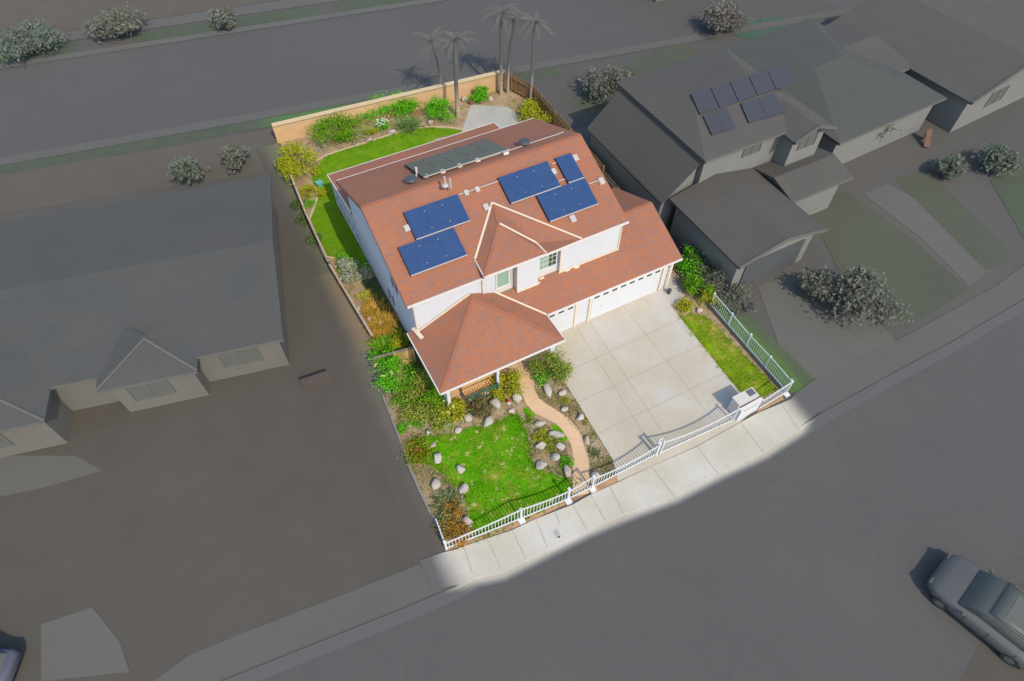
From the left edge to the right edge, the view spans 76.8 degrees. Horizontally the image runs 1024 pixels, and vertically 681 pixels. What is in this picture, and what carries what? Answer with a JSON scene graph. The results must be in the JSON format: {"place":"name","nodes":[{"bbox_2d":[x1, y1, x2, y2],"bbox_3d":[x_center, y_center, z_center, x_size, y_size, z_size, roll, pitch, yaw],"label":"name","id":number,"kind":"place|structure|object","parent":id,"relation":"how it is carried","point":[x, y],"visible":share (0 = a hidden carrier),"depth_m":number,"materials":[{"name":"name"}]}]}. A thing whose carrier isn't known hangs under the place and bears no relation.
{"place":"outdoors","nodes":[
{"label":"outdoors","id":0,"kind":"place"},
{"bbox_2d":[0,456,101,495],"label":"driveway","id":1,"kind":"structure","parent":0,"point":[18,474],"depth_m":32.78,"materials":[{"name":"grey concrete"}]},
{"bbox_2d":[41,607,128,680],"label":"driveway","id":2,"kind":"structure","parent":0,"point":[84,643],"depth_m":27.80,"materials":[{"name":"grey concrete"}]},
{"bbox_2d":[0,0,339,48],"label":"pavement","id":3,"kind":"structure","parent":0,"point":[194,17],"depth_m":60.66,"materials":[{"name":"grey concrete"}]},
{"bbox_2d":[0,0,444,68],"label":"pavement","id":4,"kind":"structure","parent":0,"point":[190,37],"depth_m":58.68,"materials":[{"name":"grey concrete"}]},
{"bbox_2d":[154,564,456,680],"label":"pavement","id":5,"kind":"structure","parent":0,"point":[266,643],"depth_m":28.28,"materials":[{"name":"grey concrete"}]},
{"bbox_2d":[311,128,461,275],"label":"lawn","id":6,"kind":"structure","parent":0,"point":[322,225],"depth_m":46.60,"materials":[{"name":"green plant"}]},
{"bbox_2d":[0,6,855,165],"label":"pavement","id":7,"kind":"structure","parent":0,"point":[12,159],"depth_m":52.65,"materials":[{"name":"grey concrete"}]},
{"bbox_2d":[0,0,864,157],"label":"road","id":8,"kind":"structure","parent":0,"point":[61,103],"depth_m":56.00,"materials":[{"name":"grey asphalt"}]},
{"bbox_2d":[402,409,577,540],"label":"lawn","id":9,"kind":"structure","parent":0,"point":[503,453],"depth_m":32.71,"materials":[{"name":"green plant"}]},
{"bbox_2d":[462,105,518,131],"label":"patio","id":10,"kind":"structure","parent":0,"point":[483,115],"depth_m":51.05,"materials":[{"name":"concrete"}]},
{"bbox_2d":[0,0,1023,680],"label":"ground","id":11,"kind":"structure","parent":0,"point":[972,190],"depth_m":47.56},
{"bbox_2d":[0,42,74,63],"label":"verge","id":12,"kind":"structure","parent":11,"relation":"on","point":[65,48],"depth_m":56.87,"materials":[{"name":"green plant"}]},
{"bbox_2d":[0,13,67,63],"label":"tree","id":13,"kind":"object","parent":12,"relation":"on","point":[20,40],"visible":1,"depth_m":55.77,"materials":[{"name":"grey plant"}]},
{"bbox_2d":[79,1,152,42],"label":"tree","id":14,"kind":"object","parent":11,"relation":"on","point":[118,22],"visible":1,"depth_m":57.19,"materials":[{"name":"grey plant"}]},
{"bbox_2d":[0,0,275,35],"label":"earth","id":15,"kind":"structure","parent":11,"relation":"on","point":[66,15],"depth_m":61.63,"materials":[{"name":"soil"}]},
{"bbox_2d":[0,129,280,214],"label":"earth","id":16,"kind":"structure","parent":11,"relation":"on","point":[88,179],"depth_m":46.84,"materials":[{"name":"soil"}]},
{"bbox_2d":[166,155,210,183],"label":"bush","id":17,"kind":"object","parent":16,"relation":"on","point":[181,169],"visible":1,"depth_m":45.08,"materials":[{"name":"grey plant"}]},
{"bbox_2d":[218,143,249,173],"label":"tree","id":18,"kind":"object","parent":16,"relation":"on","point":[232,156],"visible":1,"depth_m":46.12,"materials":[{"name":"grey plant"}]},
{"bbox_2d":[0,176,420,680],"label":"earth","id":19,"kind":"structure","parent":11,"relation":"on","point":[167,537],"depth_m":31.35,"materials":[{"name":"soil"}]},
{"bbox_2d":[0,649,21,680],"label":"parked car","id":20,"kind":"object","parent":19,"relation":"on","point":[10,660],"visible":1,"depth_m":26.68,"materials":[{"name":"blue paint"}]},
{"bbox_2d":[0,176,289,457],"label":"house","id":21,"kind":"structure","parent":19,"relation":"on","point":[132,305],"depth_m":35.41,"materials":[{"name":"grey"}]},
{"bbox_2d":[125,380,176,401],"bbox_3d":[-18.951,2.597,33.886,2.100,1.370,0.065,-12,54,-9],"label":"window","id":22,"kind":"structure","parent":21,"relation":"in","point":[161,388],"depth_m":33.95,"materials":[{"name":"grey glass"}]},
{"bbox_2d":[217,347,263,367],"bbox_3d":[-14.754,0.867,35.057,2.100,1.370,0.065,-12,54,-9],"label":"window","id":23,"kind":"structure","parent":21,"relation":"in","point":[246,356],"depth_m":35.15,"materials":[{"name":"grey glass"}]},
{"bbox_2d":[300,370,332,391],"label":"wooden gate","id":24,"kind":"structure","parent":19,"relation":"on","point":[309,382],"depth_m":35.30,"materials":[{"name":"red wood"}]},
{"bbox_2d":[133,7,317,42],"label":"verge","id":25,"kind":"structure","parent":11,"relation":"on","point":[210,27],"depth_m":59.67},
{"bbox_2d":[207,6,237,29],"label":"tree","id":26,"kind":"object","parent":25,"relation":"on","point":[222,17],"visible":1,"depth_m":58.21,"materials":[{"name":"grey plant"}]},
{"bbox_2d":[0,67,559,174],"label":"verge","id":27,"kind":"structure","parent":11,"relation":"on","point":[114,149],"depth_m":48.89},
{"bbox_2d":[256,143,331,277],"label":"earth","id":28,"kind":"structure","parent":11,"relation":"on","point":[312,260],"depth_m":44.09,"materials":[{"name":"soil"}]},
{"bbox_2d":[243,99,372,130],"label":"verge","id":29,"kind":"structure","parent":11,"relation":"on","point":[258,124],"depth_m":50.95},
{"bbox_2d":[306,272,372,359],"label":"earth","id":30,"kind":"structure","parent":11,"relation":"on","point":[344,322],"depth_m":38.86,"materials":[{"name":"brown soil"}]},
{"bbox_2d":[334,0,414,11],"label":"verge","id":31,"kind":"structure","parent":11,"relation":"on","point":[350,5],"depth_m":62.16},
{"bbox_2d":[271,69,505,142],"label":"block wall","id":32,"kind":"structure","parent":11,"relation":"on","point":[287,130],"depth_m":50.20,"materials":[{"name":"beige concrete"}]},
{"bbox_2d":[345,349,445,565],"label":"earth","id":33,"kind":"structure","parent":11,"relation":"on","point":[423,540],"depth_m":33.00,"materials":[{"name":"soil"}]},
{"bbox_2d":[361,276,431,399],"bbox_3d":[-6.817,-0.413,38.061,1.200,0.001,9.800,-23,56,-16],"label":"grass strip","id":34,"kind":"object","parent":11,"relation":"on","point":[373,284],"depth_m":39.16,"materials":[{"name":"green plant"}]},
{"bbox_2d":[280,89,782,549],"bbox_3d":[-1.482,-5.896,42.190,21.151,0.001,35.250,-23,56,-16],"label":"garden bed","id":35,"kind":"object","parent":11,"relation":"on","point":[511,100],"visible":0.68,"depth_m":35.67,"materials":[{"name":"soil"}]},
{"bbox_2d":[273,139,324,184],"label":"shrub","id":36,"kind":"object","parent":35,"relation":"on","point":[291,168],"visible":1,"depth_m":46.04,"materials":[{"name":"yellow plant"}]},
{"bbox_2d":[302,110,374,146],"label":"shrub","id":37,"kind":"object","parent":35,"relation":"on","point":[345,133],"visible":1,"depth_m":48.47,"materials":[{"name":"green plant"}]},
{"bbox_2d":[335,254,372,284],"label":"shrub","id":38,"kind":"object","parent":35,"relation":"on","point":[349,269],"visible":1,"depth_m":40.19,"materials":[{"name":"plant"}]},
{"bbox_2d":[361,305,403,337],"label":"shrub","id":39,"kind":"object","parent":35,"relation":"on","point":[388,320],"visible":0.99,"depth_m":38.33,"materials":[{"name":"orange plant"}]},
{"bbox_2d":[354,88,425,124],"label":"shrub","id":40,"kind":"object","parent":35,"relation":"on","point":[405,109],"visible":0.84,"depth_m":50.21,"materials":[{"name":"green plant"}]},
{"bbox_2d":[364,341,419,394],"bbox_3d":[-6.554,1.506,35.647,2.970,1.645,3.806,-23,56,-16],"label":"shrub","id":41,"kind":"object","parent":35,"relation":"on","point":[389,362],"visible":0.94,"depth_m":35.37,"materials":[{"name":"green plant"}]},
{"bbox_2d":[392,384,437,426],"bbox_3d":[-5.122,3.279,34.654,3.057,1.097,2.865,-23,56,-16],"label":"shrub","id":42,"kind":"object","parent":35,"relation":"on","point":[409,409],"visible":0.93,"depth_m":34.40,"materials":[{"name":"green plant"}]},
{"bbox_2d":[397,428,438,468],"bbox_3d":[-4.950,5.644,33.205,2.007,0.577,2.128,27,58,19],"label":"shrub","id":43,"kind":"object","parent":35,"relation":"on","point":[417,454],"visible":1,"depth_m":33.23,"materials":[{"name":"green plant"}]},
{"bbox_2d":[408,392,449,432],"bbox_3d":[-4.148,3.872,34.215,2.406,1.083,2.272,27,58,19],"label":"shrub","id":44,"kind":"object","parent":35,"relation":"on","point":[435,417],"visible":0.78,"depth_m":34.01,"materials":[{"name":"green plant"}]},
{"bbox_2d":[421,94,458,126],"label":"shrub","id":45,"kind":"object","parent":35,"relation":"on","point":[431,106],"visible":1,"depth_m":50.08,"materials":[{"name":"green plant"}]},
{"bbox_2d":[425,486,465,517],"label":"shrub","id":46,"kind":"object","parent":35,"relation":"on","point":[446,496],"visible":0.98,"depth_m":31.59,"materials":[{"name":"green plant"}]},
{"bbox_2d":[432,397,469,423],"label":"shrub","id":47,"kind":"object","parent":35,"relation":"on","point":[456,406],"visible":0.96,"depth_m":34.17,"materials":[{"name":"yellow plant"}]},
{"bbox_2d":[433,31,478,118],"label":"palm tree","id":48,"kind":"object","parent":35,"relation":"on","point":[453,39],"visible":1,"depth_m":46.91,"materials":[{"name":"grey plant"}]},
{"bbox_2d":[450,351,547,411],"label":"porch floor","id":49,"kind":"structure","parent":35,"relation":"on","point":[524,365],"depth_m":36.21,"materials":[{"name":"beige concrete"}]},
{"bbox_2d":[482,3,520,95],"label":"palm tree","id":50,"kind":"object","parent":35,"relation":"on","point":[501,12],"visible":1,"depth_m":48.42,"materials":[{"name":"grey plant"}]},
{"bbox_2d":[435,487,572,549],"bbox_3d":[-0.283,8.113,30.812,6.585,1.345,1.332,-16,55,-12],"label":"iron fence","id":51,"kind":"object","parent":35,"relation":"on","point":[520,519],"visible":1,"depth_m":30.68,"materials":[{"name":"white metal"}]},
{"bbox_2d":[327,118,682,410],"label":"house","id":52,"kind":"structure","parent":35,"relation":"on","point":[524,279],"depth_m":34.90,"materials":[{"name":"brown tile"}]},
{"bbox_2d":[397,227,467,275],"bbox_3d":[-4.049,-4.535,32.983,3.139,0.724,1.622,-23,56,-16],"label":"solar array","id":53,"kind":"object","parent":52,"relation":"on","point":[434,254],"visible":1,"depth_m":32.93,"materials":[{"name":"glass"}]},
{"bbox_2d":[403,194,470,239],"bbox_3d":[-3.898,-6.424,33.589,3.083,0.715,1.601,-23,56,-16],"label":"solar array","id":54,"kind":"object","parent":52,"relation":"on","point":[444,214],"visible":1,"depth_m":33.53,"materials":[{"name":"glass"}]},
{"bbox_2d":[405,139,509,178],"bbox_3d":[-3.188,-10.447,36.903,5.256,1.388,3.131,-23,56,-16],"label":"solar array","id":55,"kind":"object","parent":52,"relation":"on","point":[453,158],"visible":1,"depth_m":36.76,"materials":[{"name":"glass"}]},
{"bbox_2d":[497,161,560,203],"bbox_3d":[0.941,-8.605,35.164,3.102,0.719,1.610,-23,56,-16],"label":"solar array","id":56,"kind":"object","parent":52,"relation":"on","point":[527,183],"visible":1,"depth_m":35.11,"materials":[{"name":"glass"}]},
{"bbox_2d":[549,305,574,331],"bbox_3d":[2.518,-1.014,37.141,2.420,2.200,0.065,-23,56,-16],"label":"garage door","id":57,"kind":"structure","parent":52,"relation":"in","point":[563,320],"depth_m":37.19,"materials":[{"name":"white metal"}]},
{"bbox_2d":[536,178,598,221],"bbox_3d":[3.027,-7.671,35.270,3.106,0.729,1.633,-23,56,-16],"label":"solar array","id":58,"kind":"object","parent":52,"relation":"on","point":[566,200],"visible":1,"depth_m":35.21,"materials":[{"name":"glass"}]},
{"bbox_2d":[555,153,584,183],"bbox_3d":[3.190,-9.566,35.880,1.037,0.721,1.614,-23,56,-16],"label":"solar array","id":59,"kind":"object","parent":52,"relation":"on","point":[569,168],"visible":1,"depth_m":35.83,"materials":[{"name":"glass"}]},
{"bbox_2d":[589,269,661,319],"bbox_3d":[6.784,-2.809,38.487,4.860,2.200,0.085,-23,56,-16],"label":"garage door","id":60,"kind":"structure","parent":52,"relation":"in","point":[624,294],"depth_m":38.51,"materials":[{"name":"white metal"}]},
{"bbox_2d":[487,366,527,403],"bbox_3d":[-0.198,2.448,35.156,2.198,1.279,2.251,7,53,5],"label":"shrub","id":61,"kind":"object","parent":35,"relation":"on","point":[513,385],"visible":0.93,"depth_m":35.15,"materials":[{"name":"yellow plant"}]},
{"bbox_2d":[450,501,565,548],"bbox_3d":[-0.061,8.753,31.159,6.434,0.001,0.698,-20,56,-15],"label":"mulch bed","id":62,"kind":"object","parent":35,"relation":"on","point":[534,516],"visible":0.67,"depth_m":31.02,"materials":[{"name":"orange plant"}]},
{"bbox_2d":[494,11,531,93],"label":"palm tree","id":63,"kind":"object","parent":35,"relation":"on","point":[514,20],"visible":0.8,"depth_m":49.02,"materials":[{"name":"grey plant"}]},
{"bbox_2d":[516,97,553,122],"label":"shrub","id":64,"kind":"object","parent":35,"relation":"on","point":[528,109],"visible":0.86,"depth_m":50.10,"materials":[{"name":"yellow plant"}]},
{"bbox_2d":[516,10,556,100],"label":"palm tree","id":65,"kind":"object","parent":35,"relation":"on","point":[534,21],"visible":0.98,"depth_m":47.66,"materials":[{"name":"grey plant"}]},
{"bbox_2d":[528,346,575,384],"bbox_3d":[2.202,1.417,35.469,2.706,2.009,2.513,-23,56,-16],"label":"shrub","id":66,"kind":"object","parent":35,"relation":"on","point":[536,366],"visible":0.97,"depth_m":35.39,"materials":[{"name":"green plant"}]},
{"bbox_2d":[520,377,588,496],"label":"footpath","id":67,"kind":"structure","parent":35,"relation":"on","point":[538,406],"depth_m":34.18,"materials":[{"name":"beige concrete"}]},
{"bbox_2d":[506,73,604,173],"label":"wooden fence","id":68,"kind":"object","parent":35,"relation":"on","point":[519,87],"visible":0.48,"depth_m":50.80,"materials":[{"name":"brown wood"}]},
{"bbox_2d":[535,379,614,479],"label":"weeds","id":69,"kind":"object","parent":35,"relation":"on","point":[611,469],"visible":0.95,"depth_m":34.40,"materials":[{"name":"green plant"}]},
{"bbox_2d":[588,441,662,493],"bbox_3d":[5.665,6.296,32.159,4.124,1.365,0.360,-23,56,-16],"label":"iron fence","id":70,"kind":"object","parent":35,"relation":"on","point":[592,489],"visible":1,"depth_m":32.26,"materials":[{"name":"white metal"}]},
{"bbox_2d":[676,241,711,286],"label":"shrub","id":71,"kind":"object","parent":35,"relation":"on","point":[682,267],"visible":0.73,"depth_m":40.43,"materials":[{"name":"green plant"}]},
{"bbox_2d":[681,273,716,297],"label":"shrub","id":72,"kind":"object","parent":35,"relation":"on","point":[688,282],"visible":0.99,"depth_m":39.21,"materials":[{"name":"green plant"}]},
{"bbox_2d":[675,270,792,391],"bbox_3d":[12.779,-1.137,37.819,0.286,1.245,10.154,-22,56,-16],"label":"iron fence","id":73,"kind":"object","parent":35,"relation":"on","point":[746,347],"visible":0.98,"depth_m":37.12,"materials":[{"name":"white metal"}]},
{"bbox_2d":[223,300,1023,680],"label":"kerb","id":74,"kind":"structure","parent":11,"relation":"on","point":[473,578],"depth_m":31.05,"materials":[{"name":"concrete"}]},
{"bbox_2d":[586,48,853,290],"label":"house","id":75,"kind":"structure","parent":11,"relation":"on","point":[743,201],"depth_m":41.34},
{"bbox_2d":[703,108,735,134],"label":"solar array","id":76,"kind":"object","parent":75,"relation":"on","point":[719,121],"visible":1,"depth_m":40.56,"materials":[{"name":"blue glass"}]},
{"bbox_2d":[691,65,792,114],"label":"solar array","id":77,"kind":"object","parent":75,"relation":"on","point":[724,94],"visible":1,"depth_m":42.03,"materials":[{"name":"blue glass"}]},
{"bbox_2d":[741,92,784,122],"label":"solar array","id":78,"kind":"object","parent":75,"relation":"on","point":[763,107],"visible":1,"depth_m":41.48,"materials":[{"name":"blue glass"}]},
{"bbox_2d":[738,239,805,287],"bbox_3d":[16.005,-4.709,39.905,4.600,2.200,0.060,-23,56,-16],"label":"garage door","id":79,"kind":"structure","parent":75,"relation":"in","point":[765,266],"depth_m":39.80,"materials":[{"name":"grey metal"}]},
{"bbox_2d":[697,0,760,33],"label":"tree","id":80,"kind":"object","parent":11,"relation":"on","point":[721,16],"visible":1,"depth_m":57.61,"materials":[{"name":"grey plant"}]},
{"bbox_2d":[709,282,763,320],"bbox_3d":[13.510,-2.673,39.108,2.935,1.131,3.338,-23,56,-16],"label":"shrub","id":81,"kind":"object","parent":11,"relation":"on","point":[753,307],"visible":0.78,"depth_m":38.77,"materials":[{"name":"grey plant"}]},
{"bbox_2d":[695,287,802,391],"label":"verge","id":82,"kind":"structure","parent":11,"relation":"on","point":[796,386],"depth_m":37.22,"materials":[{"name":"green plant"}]},
{"bbox_2d":[702,283,813,386],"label":"verge","id":83,"kind":"structure","parent":11,"relation":"on","point":[804,377],"depth_m":37.39,"materials":[{"name":"green plant"}]},
{"bbox_2d":[686,260,753,309],"bbox_3d":[12.562,-3.526,39.412,2.904,1.645,4.318,-23,56,-16],"label":"shrub","id":84,"kind":"object","parent":83,"relation":"on","point":[717,281],"visible":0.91,"depth_m":39.17,"materials":[{"name":"green plant"}]},
{"bbox_2d":[798,265,838,301],"bbox_3d":[18.613,-3.275,39.191,2.862,1.745,2.720,-23,56,-16],"label":"tree","id":85,"kind":"object","parent":11,"relation":"on","point":[817,281],"visible":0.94,"depth_m":38.80,"materials":[{"name":"grey plant"}]},
{"bbox_2d":[725,18,946,163],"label":"house","id":86,"kind":"structure","parent":11,"relation":"on","point":[860,102],"depth_m":47.76,"materials":[{"name":"grey"}]},
{"bbox_2d":[824,262,914,333],"bbox_3d":[20.687,-2.252,37.926,5.043,2.523,5.516,-23,56,-16],"label":"tree","id":87,"kind":"object","parent":11,"relation":"on","point":[862,292],"visible":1,"depth_m":37.46,"materials":[{"name":"grey plant"}]},
{"bbox_2d":[932,153,968,179],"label":"tree","id":88,"kind":"object","parent":11,"relation":"on","point":[955,165],"visible":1,"depth_m":45.67,"materials":[{"name":"grey plant"}]},
{"bbox_2d":[971,142,1023,175],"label":"tree","id":89,"kind":"object","parent":11,"relation":"on","point":[1002,158],"visible":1,"depth_m":46.00,"materials":[{"name":"grey plant"}]},
{"bbox_2d":[420,378,836,588],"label":"sidewalk","id":90,"kind":"structure","parent":0,"point":[766,428],"depth_m":32.10,"materials":[{"name":"concrete"}]},
{"bbox_2d":[567,42,697,116],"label":"lawn","id":91,"kind":"structure","parent":0,"point":[657,59],"depth_m":55.63,"materials":[{"name":"plant"}]},
{"bbox_2d":[577,64,638,101],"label":"bush","id":92,"kind":"object","parent":91,"relation":"on","point":[604,83],"visible":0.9,"depth_m":51.44,"materials":[{"name":"grey plant"}]},
{"bbox_2d":[260,311,1023,680],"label":"road","id":93,"kind":"structure","parent":0,"point":[820,553],"depth_m":29.72,"materials":[{"name":"grey asphalt"}]},
{"bbox_2d":[233,303,1023,680],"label":"gutter","id":94,"kind":"object","parent":93,"relation":"on","point":[615,519],"visible":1,"depth_m":31.05,"materials":[{"name":"concrete"}]},
{"bbox_2d":[927,553,1023,669],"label":"parked car","id":95,"kind":"object","parent":93,"relation":"on","point":[986,606],"visible":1,"depth_m":27.69,"materials":[{"name":"paint"}]},
{"bbox_2d":[547,290,748,480],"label":"driveway","id":96,"kind":"structure","parent":0,"point":[626,441],"depth_m":35.95,"materials":[{"name":"concrete"}]},
{"bbox_2d":[659,408,739,453],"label":"driveway gate","id":97,"kind":"structure","parent":96,"relation":"on","point":[699,434],"depth_m":33.48,"materials":[{"name":"white metal"}]},
{"bbox_2d":[727,387,759,415],"bbox_3d":[12.309,3.292,34.479,1.340,1.238,0.600,-23,56,-16],"label":"utility cabinet","id":98,"kind":"object","parent":96,"relation":"on","point":[745,397],"visible":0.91,"depth_m":34.05,"materials":[{"name":"metal"}]},
{"bbox_2d":[679,314,776,398],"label":"lawn","id":99,"kind":"structure","parent":0,"point":[712,343],"depth_m":37.03,"materials":[{"name":"green plant"}]},
{"bbox_2d":[735,17,792,38],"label":"lawn","id":100,"kind":"structure","parent":0,"point":[751,34],"depth_m":59.16,"materials":[{"name":"green plant"}]},
{"bbox_2d":[758,271,894,380],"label":"driveway","id":101,"kind":"structure","parent":0,"point":[814,340],"depth_m":38.19,"materials":[{"name":"grey concrete"}]},
{"bbox_2d":[811,191,968,326],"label":"lawn","id":102,"kind":"structure","parent":0,"point":[923,282],"depth_m":41.83,"materials":[{"name":"plant"}]},
{"bbox_2d":[819,265,1023,412],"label":"pavement","id":103,"kind":"structure","parent":0,"point":[848,381],"depth_m":37.72,"materials":[{"name":"grey concrete"}]},
{"bbox_2d":[824,0,1023,132],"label":"house","id":104,"kind":"structure","parent":0,"point":[968,64],"depth_m":50.34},
{"bbox_2d":[864,184,991,285],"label":"driveway","id":105,"kind":"structure","parent":0,"point":[912,214],"depth_m":43.39,"materials":[{"name":"grey concrete"}]},
{"bbox_2d":[894,170,1013,270],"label":"lawn","id":106,"kind":"structure","parent":0,"point":[957,220],"depth_m":43.97,"materials":[{"name":"green plant"}]},
{"bbox_2d":[990,167,1023,237],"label":"lawn","id":107,"kind":"structure","parent":0,"point":[1009,188],"depth_m":45.51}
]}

